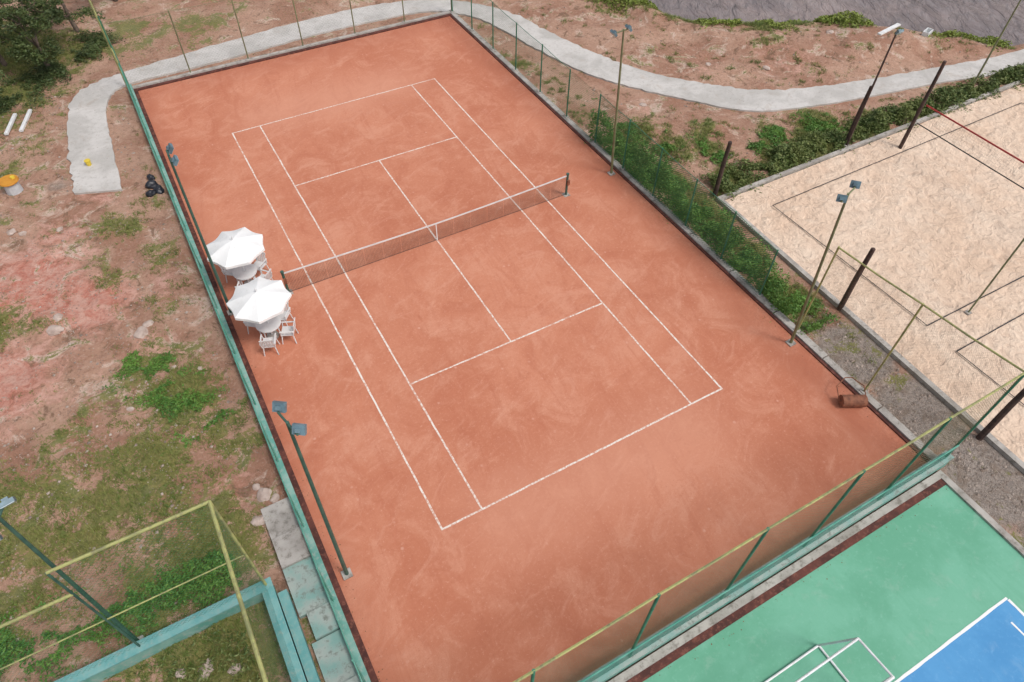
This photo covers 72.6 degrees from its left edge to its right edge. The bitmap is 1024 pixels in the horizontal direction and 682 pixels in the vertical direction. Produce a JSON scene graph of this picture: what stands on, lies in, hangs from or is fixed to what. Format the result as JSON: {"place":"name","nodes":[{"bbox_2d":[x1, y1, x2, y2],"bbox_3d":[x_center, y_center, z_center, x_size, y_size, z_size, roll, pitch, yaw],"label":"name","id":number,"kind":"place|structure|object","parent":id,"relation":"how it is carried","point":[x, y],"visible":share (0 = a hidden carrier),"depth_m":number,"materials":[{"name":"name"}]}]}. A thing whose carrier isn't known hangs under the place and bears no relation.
{"place":"outdoors","nodes":[
{"label":"outdoors","id":0,"kind":"place"},
{"bbox_2d":[54,577,306,681],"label":"enclosure wall","id":1,"kind":"structure","parent":0,"point":[127,658],"depth_m":18.62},
{"bbox_2d":[0,0,1023,681],"bbox_3d":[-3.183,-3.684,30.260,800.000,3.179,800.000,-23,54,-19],"label":"ground","id":2,"kind":"structure","parent":0,"point":[34,274],"depth_m":27.45,"materials":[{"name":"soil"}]},
{"bbox_2d":[0,70,7,83],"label":"tree","id":3,"kind":"object","parent":2,"relation":"on","point":[3,75],"visible":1,"depth_m":34.21,"materials":[{"name":"green plant"}]},
{"bbox_2d":[0,0,19,66],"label":"tree","id":4,"kind":"object","parent":2,"relation":"on","point":[3,62],"visible":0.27,"depth_m":38.05,"materials":[{"name":"green plant"}]},
{"bbox_2d":[4,113,16,134],"bbox_3d":[-24.838,-10.755,34.540,0.160,0.122,1.787,-8,51,-8],"label":"white board","id":5,"kind":"object","parent":2,"relation":"on","point":[10,124],"visible":1,"depth_m":34.46,"materials":[{"name":"paint"}]},
{"bbox_2d":[6,228,15,234],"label":"rock","id":6,"kind":"object","parent":2,"relation":"on","point":[12,231],"visible":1,"depth_m":29.51,"materials":[{"name":"beige stone"}]},
{"bbox_2d":[0,174,22,195],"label":"orange tub on drum","id":7,"kind":"object","parent":2,"relation":"on","point":[10,184],"visible":1,"depth_m":30.89,"materials":[{"name":"plastic"}]},
{"bbox_2d":[18,231,26,235],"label":"rock","id":8,"kind":"object","parent":2,"relation":"on","point":[21,233],"visible":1,"depth_m":29.49,"materials":[{"name":"beige stone"}]},
{"bbox_2d":[19,109,32,131],"bbox_3d":[-24.275,-11.024,34.803,0.160,0.122,1.897,-8,51,-8],"label":"white board","id":9,"kind":"object","parent":2,"relation":"on","point":[25,120],"visible":1,"depth_m":34.72,"materials":[{"name":"paint"}]},
{"bbox_2d":[0,0,64,71],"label":"tree","id":10,"kind":"object","parent":2,"relation":"on","point":[19,16],"visible":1,"depth_m":35.69,"materials":[{"name":"green plant"}]},
{"bbox_2d":[46,325,63,335],"bbox_3d":[-17.098,-0.413,26.012,0.669,0.150,0.505,8,50,6],"label":"rock","id":11,"kind":"object","parent":2,"relation":"on","point":[52,330],"visible":1,"depth_m":25.96,"materials":[{"name":"beige stone"}]},
{"bbox_2d":[53,313,62,321],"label":"rock","id":12,"kind":"object","parent":2,"relation":"on","point":[57,317],"visible":1,"depth_m":26.41,"materials":[{"name":"beige stone"}]},
{"bbox_2d":[16,0,105,32],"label":"tree","id":13,"kind":"object","parent":2,"relation":"on","point":[85,11],"visible":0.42,"depth_m":38.42,"materials":[{"name":"green plant"}]},
{"bbox_2d":[0,30,125,122],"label":"undergrowth","id":14,"kind":"object","parent":2,"relation":"on","point":[92,45],"visible":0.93,"depth_m":37.45,"materials":[{"name":"green plant"}]},
{"bbox_2d":[0,496,143,642],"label":"light pole","id":15,"kind":"object","parent":2,"relation":"on","point":[6,501],"visible":0.83,"depth_m":15.01,"materials":[{"name":"metal"}]},
{"bbox_2d":[88,0,135,100],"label":"corner fence post","id":16,"kind":"object","parent":2,"relation":"on","point":[105,35],"visible":0.8,"depth_m":33.96,"materials":[{"name":"green metal"}]},
{"bbox_2d":[0,548,250,681],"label":"shrub row","id":17,"kind":"object","parent":2,"relation":"on","point":[153,601],"visible":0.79,"depth_m":19.42,"materials":[{"name":"green plant"}]},
{"bbox_2d":[133,326,147,338],"bbox_3d":[-13.828,-0.330,26.038,0.530,0.143,0.618,3,50,2],"label":"rock","id":18,"kind":"object","parent":2,"relation":"on","point":[141,332],"visible":1,"depth_m":25.97,"materials":[{"name":"beige stone"}]},
{"bbox_2d":[142,320,153,326],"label":"rock","id":19,"kind":"object","parent":2,"relation":"on","point":[148,323],"visible":1,"depth_m":26.26,"materials":[{"name":"beige stone"}]},
{"bbox_2d":[0,500,298,681],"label":"enclosure fence","id":20,"kind":"object","parent":2,"relation":"on","point":[214,512],"visible":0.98,"depth_m":15.99,"materials":[{"name":"green metal"}]},
{"bbox_2d":[145,190,155,196],"bbox_3d":[-16.192,-6.632,31.228,0.449,0.304,0.364,-36,59,-27],"label":"garbage bag","id":21,"kind":"object","parent":2,"relation":"on","point":[149,193],"visible":1,"depth_m":31.14,"materials":[{"name":"black plastic"}]},
{"bbox_2d":[147,174,154,180],"bbox_3d":[-16.571,-7.520,31.985,0.325,0.290,0.388,-24,54,-20],"label":"garbage bag","id":22,"kind":"object","parent":2,"relation":"on","point":[150,177],"visible":0.83,"depth_m":31.90,"materials":[{"name":"black plastic"}]},
{"bbox_2d":[145,180,158,188],"bbox_3d":[-16.349,-7.117,31.596,0.594,0.404,0.499,-23,54,-19],"label":"garbage bag","id":23,"kind":"object","parent":2,"relation":"on","point":[150,184],"visible":0.87,"depth_m":31.48,"materials":[{"name":"black plastic"}]},
{"bbox_2d":[153,185,164,193],"bbox_3d":[-15.907,-6.821,31.397,0.425,0.323,0.573,-29,56,-23],"label":"garbage bag","id":24,"kind":"object","parent":2,"relation":"on","point":[158,189],"visible":1,"depth_m":31.29,"materials":[{"name":"black plastic"}]},
{"bbox_2d":[0,1,327,681],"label":"grass","id":25,"kind":"structure","parent":2,"relation":"on","point":[65,535],"depth_m":21.68,"materials":[{"name":"green plant"}]},
{"bbox_2d":[94,328,246,455],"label":"weeds","id":26,"kind":"object","parent":2,"relation":"on","point":[127,364],"visible":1,"depth_m":24.20,"materials":[{"name":"green plant"}]},
{"bbox_2d":[175,668,184,678],"bbox_3d":[-8.771,8.795,18.441,0.300,0.074,0.292,-7,50,-7],"label":"rock","id":27,"kind":"object","parent":2,"relation":"on","point":[177,675],"visible":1,"depth_m":18.41,"materials":[{"name":"beige stone"}]},
{"bbox_2d":[104,595,259,681],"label":"weeds","id":28,"kind":"object","parent":2,"relation":"on","point":[243,669],"visible":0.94,"depth_m":18.58,"materials":[{"name":"green plant"}]},
{"bbox_2d":[166,143,233,315],"bbox_3d":[-10.598,-3.401,24.051,0.363,7.296,0.980,-22,54,-20],"label":"light pole","id":29,"kind":"object","parent":2,"relation":"on","point":[174,160],"visible":0.96,"depth_m":23.13,"materials":[{"name":"metal"}]},
{"bbox_2d":[198,658,213,678],"bbox_3d":[-8.145,8.741,18.562,0.396,0.108,0.570,13,51,10],"label":"rock","id":30,"kind":"object","parent":2,"relation":"on","point":[206,665],"visible":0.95,"depth_m":18.55,"materials":[{"name":"beige stone"}]},
{"bbox_2d":[227,663,242,675],"bbox_3d":[-7.361,8.737,18.564,0.414,0.095,0.340,5,50,3],"label":"rock","id":31,"kind":"object","parent":2,"relation":"on","point":[235,668],"visible":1,"depth_m":18.53,"materials":[{"name":"beige stone"}]},
{"bbox_2d":[129,84,370,681],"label":"boundary wall","id":32,"kind":"structure","parent":2,"relation":"on","point":[355,653],"depth_m":22.24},
{"bbox_2d":[112,47,365,681],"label":"chain link fence","id":33,"kind":"object","parent":32,"relation":"on","point":[360,675],"visible":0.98,"depth_m":22.63,"materials":[{"name":"green metal"}]},
{"bbox_2d":[252,483,259,490],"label":"rock","id":34,"kind":"object","parent":2,"relation":"on","point":[256,487],"visible":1,"depth_m":22.07,"materials":[{"name":"beige stone"}]},
{"bbox_2d":[251,515,264,525],"bbox_3d":[-7.731,5.474,21.296,0.513,0.113,0.376,-9,51,-9],"label":"rock","id":35,"kind":"object","parent":2,"relation":"on","point":[257,521],"visible":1,"depth_m":21.24,"materials":[{"name":"beige stone"}]},
{"bbox_2d":[257,487,271,501],"bbox_3d":[-7.789,4.818,21.879,0.445,0.121,0.523,2,50,1],"label":"rock","id":36,"kind":"object","parent":2,"relation":"on","point":[263,494],"visible":1,"depth_m":21.84,"materials":[{"name":"beige stone"}]},
{"bbox_2d":[270,493,279,502],"bbox_3d":[-7.413,4.924,21.809,0.275,0.077,0.332,23,53,18],"label":"rock","id":37,"kind":"object","parent":2,"relation":"on","point":[275,498],"visible":1,"depth_m":21.78,"materials":[{"name":"beige stone"}]},
{"bbox_2d":[102,0,453,85],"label":"chain link fence","id":38,"kind":"object","parent":2,"relation":"on","point":[245,46],"visible":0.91,"depth_m":37.60,"materials":[{"name":"green metal"}]},
{"bbox_2d":[132,11,450,88],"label":"boundary wall","id":39,"kind":"structure","parent":2,"relation":"on","point":[280,52],"depth_m":39.39,"materials":[{"name":"concrete"}]},
{"bbox_2d":[260,497,360,681],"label":"concrete steps","id":40,"kind":"structure","parent":2,"relation":"on","point":[311,600],"depth_m":19.55,"materials":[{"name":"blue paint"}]},
{"bbox_2d":[451,0,570,117],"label":"chain link fence","id":41,"kind":"object","parent":2,"relation":"on","point":[516,56],"visible":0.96,"depth_m":37.24,"materials":[{"name":"green metal"}]},
{"bbox_2d":[0,2,1023,681],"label":"pebbles","id":42,"kind":"object","parent":2,"relation":"on","point":[202,368],"visible":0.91,"depth_m":25.18,"materials":[{"name":"grey stone"}]},
{"bbox_2d":[138,16,926,681],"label":"clay tennis court","id":43,"kind":"object","parent":2,"relation":"on","point":[520,584],"visible":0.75,"depth_m":25.15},
{"bbox_2d":[219,266,237,282],"bbox_3d":[-11.084,-2.775,27.557,0.605,0.914,0.550,7,50,5],"label":"plastic chair","id":44,"kind":"object","parent":43,"relation":"on","point":[227,272],"visible":0.47,"depth_m":27.45,"materials":[{"name":"white plastic"}]},
{"bbox_2d":[206,227,264,283],"bbox_3d":[-10.405,-3.065,26.753,2.065,2.530,2.065,21,53,16],"label":"patio umbrella","id":45,"kind":"object","parent":43,"relation":"on","point":[242,247],"visible":0.96,"depth_m":25.89,"materials":[{"name":"white fabric"}]},
{"bbox_2d":[233,264,256,284],"bbox_3d":[-10.418,-2.487,27.440,0.920,0.736,0.920,-23,54,-19],"label":"round table","id":46,"kind":"object","parent":43,"relation":"on","point":[241,274],"visible":0.75,"depth_m":27.11,"materials":[{"name":"white plastic"}]},
{"bbox_2d":[243,321,260,333],"bbox_3d":[-9.583,-0.721,25.858,0.605,0.914,0.550,7,50,5],"label":"plastic chair","id":47,"kind":"object","parent":43,"relation":"on","point":[249,324],"visible":0.25,"depth_m":25.73,"materials":[{"name":"white plastic"}]},
{"bbox_2d":[226,277,291,338],"bbox_3d":[-8.903,-1.010,25.054,2.065,2.530,2.065,-28,56,-23],"label":"patio umbrella","id":48,"kind":"object","parent":43,"relation":"on","point":[258,300],"visible":0.98,"depth_m":24.20,"materials":[{"name":"white fabric"}]},
{"bbox_2d":[254,252,269,272],"bbox_3d":[-10.096,-3.043,27.801,0.550,0.914,0.605,16,51,12],"label":"plastic chair","id":49,"kind":"object","parent":43,"relation":"on","point":[261,263],"visible":0.63,"depth_m":27.80,"materials":[{"name":"white plastic"}]},
{"bbox_2d":[253,268,272,279],"bbox_3d":[-9.699,-2.429,27.292,0.605,0.914,0.550,15,51,11],"label":"plastic chair","id":50,"kind":"object","parent":43,"relation":"on","point":[268,275],"visible":0.51,"depth_m":27.23,"materials":[{"name":"white plastic"}]},
{"bbox_2d":[255,316,280,337],"bbox_3d":[-8.916,-0.432,25.741,0.920,0.736,0.920,-23,54,-19],"label":"round table","id":51,"kind":"object","parent":43,"relation":"on","point":[273,324],"visible":0.62,"depth_m":25.37,"materials":[{"name":"white plastic"}]},
{"bbox_2d":[259,333,279,355],"bbox_3d":[-8.782,0.064,25.214,0.550,0.914,0.605,-6,50,-6],"label":"plastic chair","id":52,"kind":"object","parent":43,"relation":"on","point":[268,342],"visible":1,"depth_m":25.10,"materials":[{"name":"white plastic"}]},
{"bbox_2d":[278,302,293,325],"bbox_3d":[-8.600,-0.989,26.102,0.550,0.914,0.605,8,50,5],"label":"plastic chair","id":53,"kind":"object","parent":43,"relation":"on","point":[284,315],"visible":0.42,"depth_m":26.07,"materials":[{"name":"white plastic"}]},
{"bbox_2d":[279,317,298,343],"bbox_3d":[-8.196,-0.383,25.601,0.605,0.914,0.550,-3,50,-3],"label":"plastic chair","id":54,"kind":"object","parent":43,"relation":"on","point":[287,330],"visible":1,"depth_m":25.59,"materials":[{"name":"white plastic"}]},
{"bbox_2d":[272,400,352,580],"bbox_3d":[-4.673,4.125,17.313,0.526,8.096,1.054,-22,54,-20],"label":"light pole","id":55,"kind":"object","parent":43,"relation":"on","point":[279,408],"visible":1,"depth_m":15.52,"materials":[{"name":"metal"}]},
{"bbox_2d":[280,173,569,293],"bbox_3d":[-3.162,-4.632,29.132,13.200,1.210,0.300,-23,54,-19],"label":"tennis net","id":56,"kind":"object","parent":43,"relation":"on","point":[564,194],"visible":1,"depth_m":28.92,"materials":[{"name":"black fabric"}]},
{"bbox_2d":[232,78,722,529],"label":"tennis court lines","id":57,"kind":"object","parent":43,"relation":"on","point":[454,461],"visible":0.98,"depth_m":26.68,"materials":[{"name":"white paint"}]},
{"bbox_2d":[133,14,929,681],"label":"court kerb","id":58,"kind":"structure","parent":43,"relation":"on","point":[295,482],"depth_m":26.78,"materials":[{"name":"concrete"}]},
{"bbox_2d":[836,377,867,406],"bbox_3d":[11.834,1.824,24.371,0.995,0.517,1.037,0,50,-1],"label":"court roller","id":59,"kind":"object","parent":43,"relation":"on","point":[852,400],"visible":1,"depth_m":24.04,"materials":[{"name":"metal"}]},
{"bbox_2d":[567,72,598,139],"bbox_3d":[3.430,-11.351,33.856,0.001,2.610,2.615,-23,54,-19],"label":"chain link fence","id":60,"kind":"object","parent":2,"relation":"on","point":[593,112],"visible":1,"depth_m":33.78,"materials":[{"name":"green metal"}]},
{"bbox_2d":[607,24,632,175],"bbox_3d":[4.414,-9.956,29.922,0.932,7.196,0.287,-25,55,-16],"label":"light pole","id":61,"kind":"object","parent":2,"relation":"on","point":[611,172],"visible":1,"depth_m":29.29,"materials":[{"name":"metal"}]},
{"bbox_2d":[592,94,778,297],"bbox_3d":[6.937,-6.492,29.954,0.220,2.932,11.920,-23,54,-19],"label":"chain link fence","id":62,"kind":"object","parent":2,"relation":"on","point":[759,294],"visible":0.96,"depth_m":29.37,"materials":[{"name":"green metal"}]},
{"bbox_2d":[578,98,805,321],"bbox_3d":[7.129,-6.416,30.112,0.404,2.072,15.103,-23,54,-19],"label":"climbing vine","id":63,"kind":"object","parent":62,"relation":"attached to","point":[774,294],"visible":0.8,"depth_m":29.32,"materials":[{"name":"green plant"}]},
{"bbox_2d":[450,12,935,459],"bbox_3d":[5.184,-7.954,32.922,0.307,0.419,36.060,-23,54,-19],"label":"concrete edging","id":64,"kind":"object","parent":2,"relation":"on","point":[895,422],"visible":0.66,"depth_m":28.54,"materials":[{"name":"grey concrete"}]},
{"bbox_2d":[584,125,840,334],"bbox_3d":[8.258,-5.584,30.405,3.639,0.923,14.659,-23,54,-19],"label":"shrub row","id":65,"kind":"object","parent":2,"relation":"on","point":[811,327],"visible":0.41,"depth_m":29.39,"materials":[{"name":"green plant"}]},
{"bbox_2d":[713,141,731,196],"bbox_3d":[9.261,-7.478,30.828,0.216,3.131,0.226,-23,54,-19],"label":"wooden post","id":66,"kind":"object","parent":2,"relation":"on","point":[720,173],"visible":0.89,"depth_m":30.66,"materials":[{"name":"brown wood"}]},
{"bbox_2d":[601,111,848,170],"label":"weeds","id":67,"kind":"object","parent":2,"relation":"on","point":[774,129],"visible":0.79,"depth_m":34.66,"materials":[{"name":"green plant"}]},
{"bbox_2d":[477,0,1019,376],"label":"grass","id":68,"kind":"structure","parent":2,"relation":"on","point":[765,27],"depth_m":35.33,"materials":[{"name":"green plant"}]},
{"bbox_2d":[578,450,954,681],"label":"boundary wall","id":69,"kind":"structure","parent":2,"relation":"on","point":[668,637],"depth_m":19.95,"materials":[{"name":"concrete"}]},
{"bbox_2d":[513,372,1023,681],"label":"chain link fence","id":70,"kind":"object","parent":69,"relation":"on","point":[860,474],"visible":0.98,"depth_m":17.35,"materials":[{"name":"green metal"}]},
{"bbox_2d":[580,445,959,681],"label":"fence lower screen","id":71,"kind":"object","parent":69,"relation":"on","point":[741,582],"visible":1,"depth_m":19.39,"materials":[{"name":"teal fabric"}]},
{"bbox_2d":[626,479,945,681],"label":"court kerb","id":72,"kind":"structure","parent":2,"relation":"on","point":[699,639],"depth_m":20.16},
{"bbox_2d":[585,0,1012,51],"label":"lakeside shrubs","id":73,"kind":"object","parent":2,"relation":"on","point":[853,16],"visible":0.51,"depth_m":41.93,"materials":[{"name":"green plant"}]},
{"bbox_2d":[785,180,860,346],"bbox_3d":[10.211,-2.215,23.386,1.098,7.396,0.573,-26,54,-14],"label":"light pole","id":74,"kind":"object","parent":2,"relation":"on","point":[843,199],"visible":1,"depth_m":22.38,"materials":[{"name":"metal"}]},
{"bbox_2d":[643,485,1023,681],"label":"green sports court","id":75,"kind":"object","parent":2,"relation":"on","point":[911,591],"visible":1,"depth_m":19.89,"materials":[{"name":"paint"}]},
{"bbox_2d":[608,470,1023,681],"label":"concrete edging","id":76,"kind":"object","parent":75,"relation":"on","point":[696,630],"visible":0.93,"depth_m":20.70,"materials":[{"name":"grey concrete"}]},
{"bbox_2d":[764,637,894,681],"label":"goal frame","id":77,"kind":"object","parent":75,"relation":"on","point":[888,679],"visible":1,"depth_m":17.37,"materials":[{"name":"white paint"}]},
{"bbox_2d":[900,599,1023,681],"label":"blue court surface","id":78,"kind":"object","parent":75,"relation":"on","point":[989,647],"visible":1,"depth_m":19.04,"materials":[{"name":"paint"}]},
{"bbox_2d":[894,597,1023,681],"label":"court painted lines","id":79,"kind":"object","parent":78,"relation":"on","point":[944,645],"visible":1,"depth_m":19.39,"materials":[{"name":"white paint"}]},
{"bbox_2d":[836,247,875,310],"bbox_3d":[12.891,-2.208,26.270,0.241,3.432,0.226,-23,54,-19],"label":"wooden post","id":80,"kind":"object","parent":2,"relation":"on","point":[866,260],"visible":0.83,"depth_m":26.11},
{"bbox_2d":[693,61,1023,200],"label":"hedge","id":81,"kind":"object","parent":2,"relation":"on","point":[877,117],"visible":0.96,"depth_m":35.18,"materials":[{"name":"green plant"}]},
{"bbox_2d":[845,85,871,141],"bbox_3d":[16.613,-10.732,33.569,0.241,3.332,0.226,-23,54,-19],"label":"wooden post","id":82,"kind":"object","parent":2,"relation":"on","point":[855,119],"visible":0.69,"depth_m":33.40,"materials":[{"name":"brown wood"}]},
{"bbox_2d":[716,79,1023,473],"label":"concrete edging","id":83,"kind":"object","parent":2,"relation":"on","point":[1004,451],"visible":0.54,"depth_m":28.48,"materials":[{"name":"grey concrete"}]},
{"bbox_2d":[843,23,903,147],"bbox_3d":[16.245,-11.341,32.068,1.533,6.000,0.544,-31,57,-24],"label":"light pole","id":84,"kind":"object","parent":2,"relation":"on","point":[890,28],"visible":0.96,"depth_m":31.27,"materials":[{"name":"metal"}]},
{"bbox_2d":[725,84,1023,461],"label":"sand court","id":85,"kind":"object","parent":2,"relation":"on","point":[937,224],"visible":0.92,"depth_m":30.24,"materials":[{"name":"beige sand"}]},
{"bbox_2d":[772,103,1023,404],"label":"court marking tape","id":86,"kind":"object","parent":85,"relation":"on","point":[890,296],"visible":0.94,"depth_m":28.36,"materials":[{"name":"black plastic"}]},
{"bbox_2d":[898,60,1023,188],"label":"volleyball net","id":87,"kind":"object","parent":85,"relation":"on","point":[917,114],"visible":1,"depth_m":31.82,"materials":[{"name":"fabric"}]},
{"bbox_2d":[792,304,1023,536],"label":"pebbles","id":88,"kind":"object","parent":2,"relation":"on","point":[965,439],"visible":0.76,"depth_m":24.13,"materials":[{"name":"grey gravel"}]},
{"bbox_2d":[793,246,1023,454],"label":"chain link fence","id":89,"kind":"object","parent":2,"relation":"on","point":[909,324],"visible":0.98,"depth_m":22.56,"materials":[{"name":"green metal"}]},
{"bbox_2d":[922,28,933,36],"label":"white crate","id":90,"kind":"object","parent":2,"relation":"on","point":[927,31],"visible":1,"depth_m":41.04,"materials":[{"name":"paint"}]},
{"bbox_2d":[964,238,1023,314],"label":"steel post","id":91,"kind":"object","parent":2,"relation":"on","point":[968,312],"visible":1,"depth_m":25.86,"materials":[{"name":"green metal"}]},
{"bbox_2d":[971,0,1020,85],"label":"light pole","id":92,"kind":"object","parent":2,"relation":"on","point":[986,60],"visible":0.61,"depth_m":35.83,"materials":[{"name":"metal"}]},
{"bbox_2d":[976,388,1023,440],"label":"wooden post","id":93,"kind":"object","parent":2,"relation":"on","point":[989,427],"visible":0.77,"depth_m":22.54,"materials":[{"name":"brown wood"}]},
{"bbox_2d":[67,0,1023,194],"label":"concrete path","id":94,"kind":"structure","parent":0,"point":[86,140],"depth_m":38.15,"materials":[{"name":"grey concrete"}]},
{"bbox_2d":[84,158,91,165],"bbox_3d":[-19.707,-8.293,32.417,0.278,0.260,0.278,-23,54,-19],"label":"yellow bucket","id":95,"kind":"object","parent":94,"relation":"on","point":[87,161],"visible":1,"depth_m":32.35,"materials":[{"name":"plastic"}]},
{"bbox_2d":[649,0,1023,46],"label":"lake water","id":96,"kind":"structure","parent":0,"point":[982,18],"depth_m":44.86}
]}

